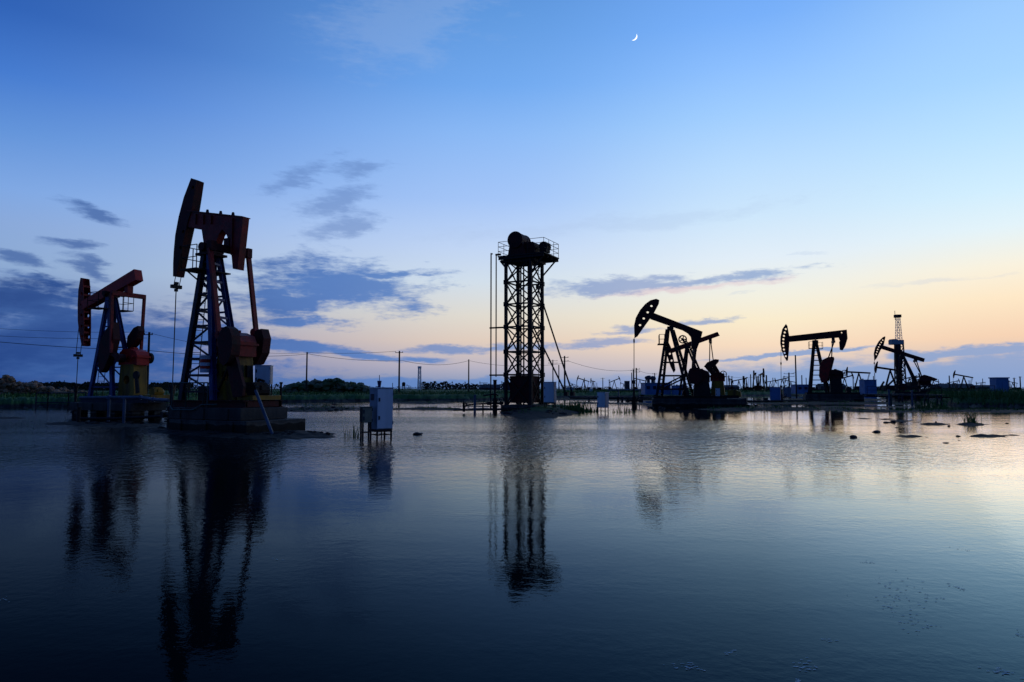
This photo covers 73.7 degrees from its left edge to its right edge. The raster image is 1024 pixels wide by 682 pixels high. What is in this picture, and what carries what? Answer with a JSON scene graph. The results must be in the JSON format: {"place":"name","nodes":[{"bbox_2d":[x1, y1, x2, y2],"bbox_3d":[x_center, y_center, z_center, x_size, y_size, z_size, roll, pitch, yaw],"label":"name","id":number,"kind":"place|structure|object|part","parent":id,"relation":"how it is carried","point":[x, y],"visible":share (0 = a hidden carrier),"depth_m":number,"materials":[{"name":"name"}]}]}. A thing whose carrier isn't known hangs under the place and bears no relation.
{"place":"outdoors","nodes":[
{"label":"outdoors","id":0,"kind":"place"},
{"bbox_2d":[0,395,1023,681],"bbox_3d":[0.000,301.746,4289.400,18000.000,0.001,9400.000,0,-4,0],"label":"water","id":1,"kind":"structure","parent":0,"point":[640,543],"depth_m":7.71,"materials":[{"name":"blue liquid"}]},
{"bbox_2d":[353,422,359,437],"bbox_3d":[-5.826,3.286,25.427,0.396,0.692,0.367,0,-4,0],"label":"grass tuft","id":2,"kind":"object","parent":1,"relation":"on","point":[354,434],"visible":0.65,"depth_m":25.48,"materials":[{"name":"green plant"}]},
{"bbox_2d":[359,406,372,440],"bbox_3d":[-5.122,3.036,23.933,0.382,1.481,0.368,2,-5,-30],"label":"meter box","id":3,"kind":"object","parent":1,"relation":"in","point":[365,414],"visible":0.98,"depth_m":23.86,"materials":[{"name":"metal"}]},
{"bbox_2d":[362,408,372,421],"bbox_3d":[-5.034,2.584,23.830,0.363,0.509,0.048,2,-5,-30],"label":"door","id":4,"kind":"structure","parent":3,"relation":"in","point":[367,412],"depth_m":23.83,"materials":[{"name":"metal"}]},
{"bbox_2d":[85,404,757,434],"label":"mud lumps","id":5,"kind":"object","parent":1,"relation":"in","point":[328,433],"visible":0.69,"depth_m":35.65,"materials":[{"name":"brown soil"}]},
{"bbox_2d":[474,395,475,412],"bbox_3d":[-2.744,4.799,50.388,0.168,1.656,0.167,-2,-4,22],"label":"post","id":6,"kind":"object","parent":1,"relation":"in","point":[474,403],"visible":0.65,"depth_m":50.32,"materials":[{"name":"metal"}]},
{"bbox_2d":[453,408,511,410],"bbox_3d":[-2.209,5.183,51.505,4.451,0.169,0.138,0,-4,-6],"label":"pipe","id":7,"kind":"object","parent":1,"relation":"in","point":[479,409],"visible":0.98,"depth_m":51.43,"materials":[{"name":"metal"}]},
{"bbox_2d":[4,514,1018,681],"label":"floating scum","id":8,"kind":"object","parent":1,"relation":"on","point":[837,640],"visible":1,"depth_m":4.49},
{"bbox_2d":[570,401,597,411],"bbox_3d":[5.495,5.104,53.754,2.497,1.017,2.440,-3,-5,33],"label":"grass tuft","id":9,"kind":"object","parent":1,"relation":"on","point":[585,409],"visible":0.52,"depth_m":53.04,"materials":[{"name":"green plant"}]},
{"bbox_2d":[0,389,1023,443],"bbox_3d":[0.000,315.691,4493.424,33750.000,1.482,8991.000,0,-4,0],"label":"ground","id":10,"kind":"structure","parent":0,"point":[536,412],"depth_m":67.36,"materials":[{"name":"soil"}]},
{"bbox_2d":[0,374,66,394],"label":"bushes","id":11,"kind":"object","parent":10,"relation":"on","point":[8,383],"visible":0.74,"depth_m":93.40,"materials":[{"name":"green plant"}]},
{"bbox_2d":[35,392,85,408],"bbox_3d":[-40.172,5.456,60.878,6.165,1.788,0.347,-1,-4,19],"label":"guard rail","id":12,"kind":"object","parent":10,"relation":"on","point":[47,402],"visible":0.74,"depth_m":61.17,"materials":[{"name":"metal"}]},
{"bbox_2d":[58,386,87,393],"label":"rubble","id":13,"kind":"object","parent":10,"relation":"on","point":[64,388],"visible":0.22,"depth_m":108.79,"materials":[{"name":"grey stone"}]},
{"bbox_2d":[68,386,79,417],"bbox_3d":[-27.034,3.979,42.275,1.243,2.360,0.528,-2,-4,25],"label":"wellhead","id":14,"kind":"object","parent":10,"relation":"on","point":[75,395],"visible":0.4,"depth_m":42.24,"materials":[{"name":"metal"}]},
{"bbox_2d":[70,269,169,420],"bbox_3d":[-23.575,0.386,40.909,7.710,9.188,2.434,-2,-4,25],"label":"pumpjack","id":15,"kind":"object","parent":10,"relation":"on","point":[133,360],"visible":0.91,"depth_m":40.24,"materials":[{"name":"red paint"}]},
{"bbox_2d":[79,395,169,422],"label":"platform","id":16,"kind":"structure","parent":10,"relation":"on","point":[124,398],"depth_m":35.80,"materials":[{"name":"grey concrete"}]},
{"bbox_2d":[144,332,152,393],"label":"utility pole","id":17,"kind":"object","parent":10,"relation":"on","point":[148,349],"visible":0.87,"depth_m":88.00,"materials":[{"name":"brown wood"}]},
{"bbox_2d":[7,336,126,338],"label":"power line","id":18,"kind":"object","parent":17,"relation":"attached to","point":[66,338],"visible":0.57,"depth_m":89.93,"materials":[{"name":"black metal"}]},
{"bbox_2d":[2,342,146,350],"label":"power line","id":19,"kind":"object","parent":17,"relation":"attached to","point":[55,346],"visible":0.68,"depth_m":77.64,"materials":[{"name":"black metal"}]},
{"bbox_2d":[151,333,293,353],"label":"power line","id":20,"kind":"object","parent":17,"relation":"attached to","point":[207,345],"visible":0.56,"depth_m":122.54,"materials":[{"name":"black metal"}]},
{"bbox_2d":[150,350,303,355],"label":"power line","id":21,"kind":"object","parent":17,"relation":"attached to","point":[199,354],"visible":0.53,"depth_m":95.63,"materials":[{"name":"black metal"}]},
{"bbox_2d":[160,385,175,427],"bbox_3d":[-15.532,3.201,31.149,1.356,2.360,0.576,-2,-5,28],"label":"wellhead","id":22,"kind":"object","parent":10,"relation":"on","point":[165,415],"visible":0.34,"depth_m":31.12,"materials":[{"name":"metal"}]},
{"bbox_2d":[169,178,305,433],"bbox_3d":[-12.601,-1.676,30.178,6.521,11.655,3.334,-2,-5,28],"label":"pumpjack","id":23,"kind":"object","parent":10,"relation":"on","point":[231,358],"visible":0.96,"depth_m":29.36,"materials":[{"name":"red paint"}]},
{"bbox_2d":[170,382,217,410],"bbox_3d":[-13.366,2.329,28.642,3.095,1.202,0.250,-2,-5,28],"label":"guard rail","id":24,"kind":"object","parent":23,"relation":"on","point":[202,405],"visible":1,"depth_m":28.68,"materials":[{"name":"blue metal"}]},
{"bbox_2d":[254,365,273,400],"bbox_3d":[-10.774,1.954,29.598,0.700,1.811,0.527,0,-4,-6],"label":"control cabinet","id":25,"kind":"object","parent":23,"relation":"on","point":[264,372],"visible":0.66,"depth_m":29.41,"materials":[{"name":"grey metal"}]},
{"bbox_3d":[-10.738,1.464,29.394,0.654,0.768,0.048,0,-4,-6],"label":"door","id":26,"kind":"part","parent":25,"relation":"part of","materials":[{"name":"white paint"}]},
{"bbox_2d":[279,382,282,399],"bbox_3d":[-9.969,2.304,29.439,0.110,1.070,0.110,0,-4,0],"label":"post","id":27,"kind":"object","parent":23,"relation":"on","point":[280,383],"visible":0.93,"depth_m":29.42,"materials":[{"name":"metal"}]},
{"bbox_2d":[254,390,272,433],"bbox_3d":[-9.774,2.879,26.965,1.599,1.913,0.120,-4,-5,41],"label":"pipe","id":28,"kind":"object","parent":10,"relation":"on","point":[263,412],"visible":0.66,"depth_m":26.96,"materials":[{"name":"metal"}]},
{"bbox_2d":[305,352,307,392],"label":"utility pole","id":29,"kind":"object","parent":10,"relation":"on","point":[306,370],"visible":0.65,"depth_m":133.84,"materials":[{"name":"brown wood"}]},
{"bbox_2d":[282,378,369,392],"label":"bushes","id":30,"kind":"object","parent":10,"relation":"on","point":[333,385],"visible":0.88,"depth_m":137.03,"materials":[{"name":"green plant"}]},
{"bbox_2d":[369,387,393,439],"bbox_3d":[-4.695,2.738,24.468,0.671,2.151,0.682,3,-5,-38],"label":"control cabinet","id":31,"kind":"object","parent":10,"relation":"on","point":[381,400],"visible":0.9,"depth_m":24.24,"materials":[{"name":"grey metal"}]},
{"bbox_3d":[-4.490,2.402,24.250,0.625,1.392,0.048,3,-5,-38],"label":"door","id":32,"kind":"part","parent":31,"relation":"part of","materials":[{"name":"white paint"}]},
{"bbox_2d":[395,351,402,392],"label":"utility pole","id":33,"kind":"object","parent":10,"relation":"on","point":[399,352],"visible":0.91,"depth_m":129.77,"materials":[{"name":"brown wood"}]},
{"bbox_2d":[417,366,421,389],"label":"lattice mast","id":34,"kind":"object","parent":10,"relation":"on","point":[419,377],"visible":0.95,"depth_m":418.62,"materials":[{"name":"grey metal"}]},
{"bbox_2d":[468,359,468,391],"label":"utility pole","id":35,"kind":"object","parent":10,"relation":"on","point":[468,375],"visible":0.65,"depth_m":164.67,"materials":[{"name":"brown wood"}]},
{"bbox_2d":[464,403,492,412],"bbox_3d":[-2.550,5.145,51.098,2.217,1.064,0.309,1,-4,-17],"label":"pipe","id":36,"kind":"object","parent":10,"relation":"on","point":[482,404],"visible":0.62,"depth_m":51.12,"materials":[{"name":"metal"}]},
{"bbox_2d":[480,384,500,389],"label":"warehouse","id":37,"kind":"structure","parent":10,"relation":"on","point":[498,386],"depth_m":520.94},
{"bbox_2d":[486,380,503,411],"bbox_3d":[-1.331,4.497,53.993,1.412,2.860,0.600,0,-4,0],"label":"wellhead","id":38,"kind":"object","parent":10,"relation":"on","point":[495,403],"visible":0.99,"depth_m":53.88,"materials":[{"name":"metal"}]},
{"bbox_2d":[14,381,1019,390],"bbox_3d":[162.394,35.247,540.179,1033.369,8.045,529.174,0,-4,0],"label":"treeline","id":39,"kind":"object","parent":10,"relation":"on","point":[85,385],"visible":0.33,"depth_m":332.48,"materials":[{"name":"green plant"}]},
{"bbox_2d":[489,231,574,411],"bbox_3d":[1.696,-1.476,53.966,6.779,14.374,3.075,-2,-4,27],"label":"tower pumping unit","id":40,"kind":"object","parent":10,"relation":"on","point":[524,251],"visible":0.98,"depth_m":53.77,"materials":[{"name":"metal"}]},
{"bbox_2d":[544,382,555,407],"bbox_3d":[2.913,4.220,52.334,0.901,2.181,0.652,-2,-4,22],"label":"control cabinet","id":41,"kind":"object","parent":10,"relation":"on","point":[549,393],"visible":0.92,"depth_m":52.08,"materials":[{"name":"metal"}]},
{"bbox_3d":[2.828,3.916,52.055,0.839,1.488,0.048,-2,-4,22],"label":"door","id":42,"kind":"part","parent":41,"relation":"part of","materials":[{"name":"white paint"}]},
{"bbox_2d":[561,356,567,390],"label":"utility pole","id":43,"kind":"object","parent":10,"relation":"on","point":[564,357],"visible":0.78,"depth_m":149.69,"materials":[{"name":"brown wood"}]},
{"bbox_2d":[560,398,581,410],"bbox_3d":[4.601,4.922,53.286,1.835,1.034,1.869,0,-4,0],"label":"grass tuft","id":44,"kind":"object","parent":10,"relation":"on","point":[567,407],"visible":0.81,"depth_m":52.94,"materials":[{"name":"green plant"}]},
{"bbox_2d":[577,375,589,390],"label":"pumpjack","id":45,"kind":"object","parent":10,"relation":"on","point":[587,388],"visible":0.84,"depth_m":299.01,"materials":[{"name":"metal"}]},
{"bbox_2d":[590,379,595,390],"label":"pumpjack","id":46,"kind":"object","parent":10,"relation":"on","point":[594,387],"visible":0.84,"depth_m":328.98,"materials":[{"name":"metal"}]},
{"bbox_2d":[597,392,608,413],"bbox_3d":[6.634,4.669,49.788,0.721,1.871,0.580,-3,-5,38],"label":"control cabinet","id":47,"kind":"object","parent":10,"relation":"on","point":[602,399],"visible":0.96,"depth_m":49.62,"materials":[{"name":"grey metal"}]},
{"bbox_3d":[6.476,4.301,49.603,0.674,1.056,0.048,-3,-5,38],"label":"door","id":48,"kind":"part","parent":47,"relation":"part of","materials":[{"name":"white paint"}]},
{"bbox_2d":[568,396,652,401],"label":"pipe bridge","id":49,"kind":"structure","parent":10,"relation":"on","point":[616,397],"depth_m":97.85,"materials":[{"name":"blue paint"}]},
{"bbox_2d":[608,376,620,388],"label":"pumpjack","id":50,"kind":"object","parent":10,"relation":"on","point":[613,383],"visible":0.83,"depth_m":419.01,"materials":[{"name":"metal"}]},
{"bbox_2d":[607,389,641,396],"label":"pipe","id":51,"kind":"object","parent":10,"relation":"on","point":[618,390],"visible":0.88,"depth_m":98.90,"materials":[{"name":"metal"}]},
{"bbox_2d":[624,381,629,388],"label":"plant building","id":52,"kind":"structure","parent":10,"relation":"on","point":[626,384],"depth_m":299.40,"materials":[{"name":"metal"}]},
{"bbox_2d":[626,380,642,406],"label":"wellhead","id":53,"kind":"object","parent":10,"relation":"on","point":[633,401],"visible":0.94,"depth_m":68.36,"materials":[{"name":"metal"}]},
{"bbox_2d":[641,383,670,394],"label":"pump house","id":54,"kind":"structure","parent":10,"relation":"on","point":[648,388],"depth_m":149.62,"materials":[{"name":"blue paint"}]},
{"bbox_2d":[645,375,650,382],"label":"roof vent","id":55,"kind":"object","parent":54,"relation":"on","point":[648,378],"visible":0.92,"depth_m":151.39,"materials":[{"name":"grey metal"}]},
{"bbox_2d":[671,385,682,394],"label":"pump house","id":56,"kind":"structure","parent":10,"relation":"on","point":[675,392],"depth_m":144.95,"materials":[{"name":"blue paint"}]},
{"bbox_2d":[633,299,749,407],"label":"pumpjack","id":57,"kind":"object","parent":10,"relation":"on","point":[700,393],"visible":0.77,"depth_m":67.10,"materials":[{"name":"metal"}]},
{"bbox_2d":[667,332,746,403],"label":"pumpjack","id":58,"kind":"object","parent":10,"relation":"on","point":[717,377],"visible":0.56,"depth_m":74.92,"materials":[{"name":"red paint"}]},
{"bbox_2d":[715,388,719,395],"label":"control cabinet","id":59,"kind":"object","parent":58,"relation":"on","point":[717,391],"visible":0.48,"depth_m":73.11,"materials":[{"name":"metal"}]},
{"bbox_2d":[728,375,733,389],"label":"pumpjack","id":60,"kind":"object","parent":10,"relation":"on","point":[731,387],"visible":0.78,"depth_m":318.70,"materials":[{"name":"metal"}]},
{"bbox_2d":[724,385,738,389],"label":"warehouse","id":61,"kind":"structure","parent":10,"relation":"on","point":[735,386],"depth_m":519.41,"materials":[{"name":"metal"}]},
{"bbox_2d":[732,378,745,389],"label":"pumpjack","id":62,"kind":"object","parent":10,"relation":"on","point":[739,382],"visible":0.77,"depth_m":299.11,"materials":[{"name":"metal"}]},
{"bbox_2d":[743,376,748,389],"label":"pumpjack","id":63,"kind":"object","parent":10,"relation":"on","point":[747,387],"visible":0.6,"depth_m":298.54,"materials":[{"name":"metal"}]},
{"bbox_2d":[752,370,758,390],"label":"pumpjack","id":64,"kind":"object","parent":10,"relation":"on","point":[754,387],"visible":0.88,"depth_m":238.45,"materials":[{"name":"metal"}]},
{"bbox_2d":[757,368,765,390],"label":"pumpjack","id":65,"kind":"object","parent":10,"relation":"on","point":[760,386],"visible":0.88,"depth_m":236.55,"materials":[{"name":"metal"}]},
{"bbox_2d":[770,387,780,399],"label":"control cabinet","id":66,"kind":"object","parent":10,"relation":"on","point":[775,393],"visible":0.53,"depth_m":91.31,"materials":[{"name":"metal"}]},
{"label":"door","id":67,"kind":"part","parent":66,"relation":"part of","materials":[{"name":"blue metal"}]},
{"bbox_2d":[780,386,786,399],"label":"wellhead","id":68,"kind":"object","parent":10,"relation":"on","point":[782,397],"visible":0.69,"depth_m":97.82,"materials":[{"name":"metal"}]},
{"bbox_2d":[782,387,790,397],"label":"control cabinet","id":69,"kind":"object","parent":10,"relation":"on","point":[786,390],"visible":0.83,"depth_m":104.31,"materials":[{"name":"metal"}]},
{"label":"door","id":70,"kind":"part","parent":69,"relation":"part of","materials":[{"name":"blue metal"}]},
{"bbox_2d":[784,373,794,386],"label":"utility pole","id":71,"kind":"object","parent":10,"relation":"on","point":[788,376],"visible":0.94,"depth_m":199.58,"materials":[{"name":"brown wood"}]},
{"bbox_2d":[795,355,796,395],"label":"utility pole","id":72,"kind":"object","parent":10,"relation":"on","point":[795,376],"visible":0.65,"depth_m":169.69,"materials":[{"name":"brown wood"}]},
{"bbox_2d":[790,384,807,393],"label":"pump house","id":73,"kind":"structure","parent":10,"relation":"on","point":[802,388],"depth_m":179.56,"materials":[{"name":"blue paint"}]},
{"bbox_2d":[747,399,853,401],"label":"pipe","id":74,"kind":"object","parent":10,"relation":"on","point":[797,400],"visible":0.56,"depth_m":86.58,"materials":[{"name":"metal"}]},
{"bbox_2d":[780,324,863,401],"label":"pumpjack","id":75,"kind":"object","parent":10,"relation":"on","point":[834,390],"visible":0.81,"depth_m":96.07,"materials":[{"name":"metal"}]},
{"bbox_2d":[816,384,845,388],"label":"warehouse","id":76,"kind":"structure","parent":10,"relation":"on","point":[822,386],"depth_m":459.89,"materials":[{"name":"blue metal"}]},
{"bbox_2d":[842,373,853,386],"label":"pumpjack","id":77,"kind":"object","parent":10,"relation":"on","point":[852,375],"visible":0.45,"depth_m":238.88,"materials":[{"name":"metal"}]},
{"bbox_2d":[846,367,870,390],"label":"pumpjack","id":78,"kind":"object","parent":10,"relation":"on","point":[868,373],"visible":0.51,"depth_m":214.46,"materials":[{"name":"metal"}]},
{"bbox_2d":[888,389,889,404],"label":"post","id":79,"kind":"object","parent":10,"relation":"in","point":[888,396],"visible":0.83,"depth_m":77.69,"materials":[{"name":"metal"}]},
{"bbox_2d":[875,361,906,391],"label":"pumpjack","id":80,"kind":"object","parent":10,"relation":"on","point":[903,387],"visible":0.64,"depth_m":204.31,"materials":[{"name":"metal"}]},
{"bbox_2d":[879,314,920,390],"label":"drilling rig","id":81,"kind":"object","parent":10,"relation":"on","point":[896,343],"visible":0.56,"depth_m":239.34,"materials":[{"name":"white paint"}]},
{"bbox_2d":[874,336,936,397],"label":"pumpjack","id":82,"kind":"object","parent":10,"relation":"on","point":[924,380],"visible":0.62,"depth_m":129.41,"materials":[{"name":"metal"}]},
{"bbox_2d":[911,390,912,404],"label":"post","id":83,"kind":"object","parent":10,"relation":"in","point":[911,397],"visible":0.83,"depth_m":77.70,"materials":[{"name":"blue metal"}]},
{"bbox_2d":[862,386,994,403],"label":"pipe bridge","id":84,"kind":"structure","parent":10,"relation":"on","point":[937,396],"depth_m":83.14,"materials":[{"name":"blue paint"}]},
{"bbox_2d":[914,396,949,408],"bbox_3d":[37.883,5.545,61.801,2.762,1.260,2.872,0,-4,0],"label":"grass tuft","id":85,"kind":"object","parent":10,"relation":"on","point":[928,405],"visible":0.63,"depth_m":61.55,"materials":[{"name":"green plant"}]},
{"bbox_2d":[932,384,977,389],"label":"warehouse","id":86,"kind":"structure","parent":10,"relation":"on","point":[947,385],"depth_m":522.56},
{"bbox_2d":[953,370,974,389],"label":"pumpjack","id":87,"kind":"object","parent":10,"relation":"on","point":[964,379],"visible":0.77,"depth_m":289.23,"materials":[{"name":"metal"}]},
{"bbox_2d":[951,409,983,422],"bbox_3d":[23.381,3.770,34.881,1.266,0.817,1.328,3,-5,-37],"label":"grass tuft","id":88,"kind":"object","parent":10,"relation":"on","point":[970,418],"visible":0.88,"depth_m":34.76,"materials":[{"name":"green plant"}]},
{"bbox_2d":[975,385,989,389],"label":"warehouse","id":89,"kind":"structure","parent":10,"relation":"on","point":[987,386],"depth_m":559.76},
{"bbox_2d":[988,377,1009,391],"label":"equipment shed","id":90,"kind":"structure","parent":10,"relation":"on","point":[998,382],"depth_m":91.84,"materials":[{"name":"blue metal"}]},
{"bbox_2d":[1002,382,1007,391],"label":"door","id":91,"kind":"structure","parent":90,"relation":"in","point":[1004,384],"depth_m":91.77,"materials":[{"name":"blue metal"}]},
{"bbox_2d":[0,386,1023,413],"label":"grass","id":92,"kind":"structure","parent":0,"point":[1010,392],"depth_m":76.93,"materials":[{"name":"green plant"}]},
{"bbox_2d":[0,0,1023,388],"label":"sky","id":93,"kind":"structure","parent":0,"point":[750,169],"materials":[{"name":"blue"}]},
{"bbox_2d":[859,380,876,393],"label":"equipment shed","id":94,"kind":"structure","parent":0,"point":[863,387],"depth_m":189.64,"materials":[{"name":"blue metal"}]}
]}

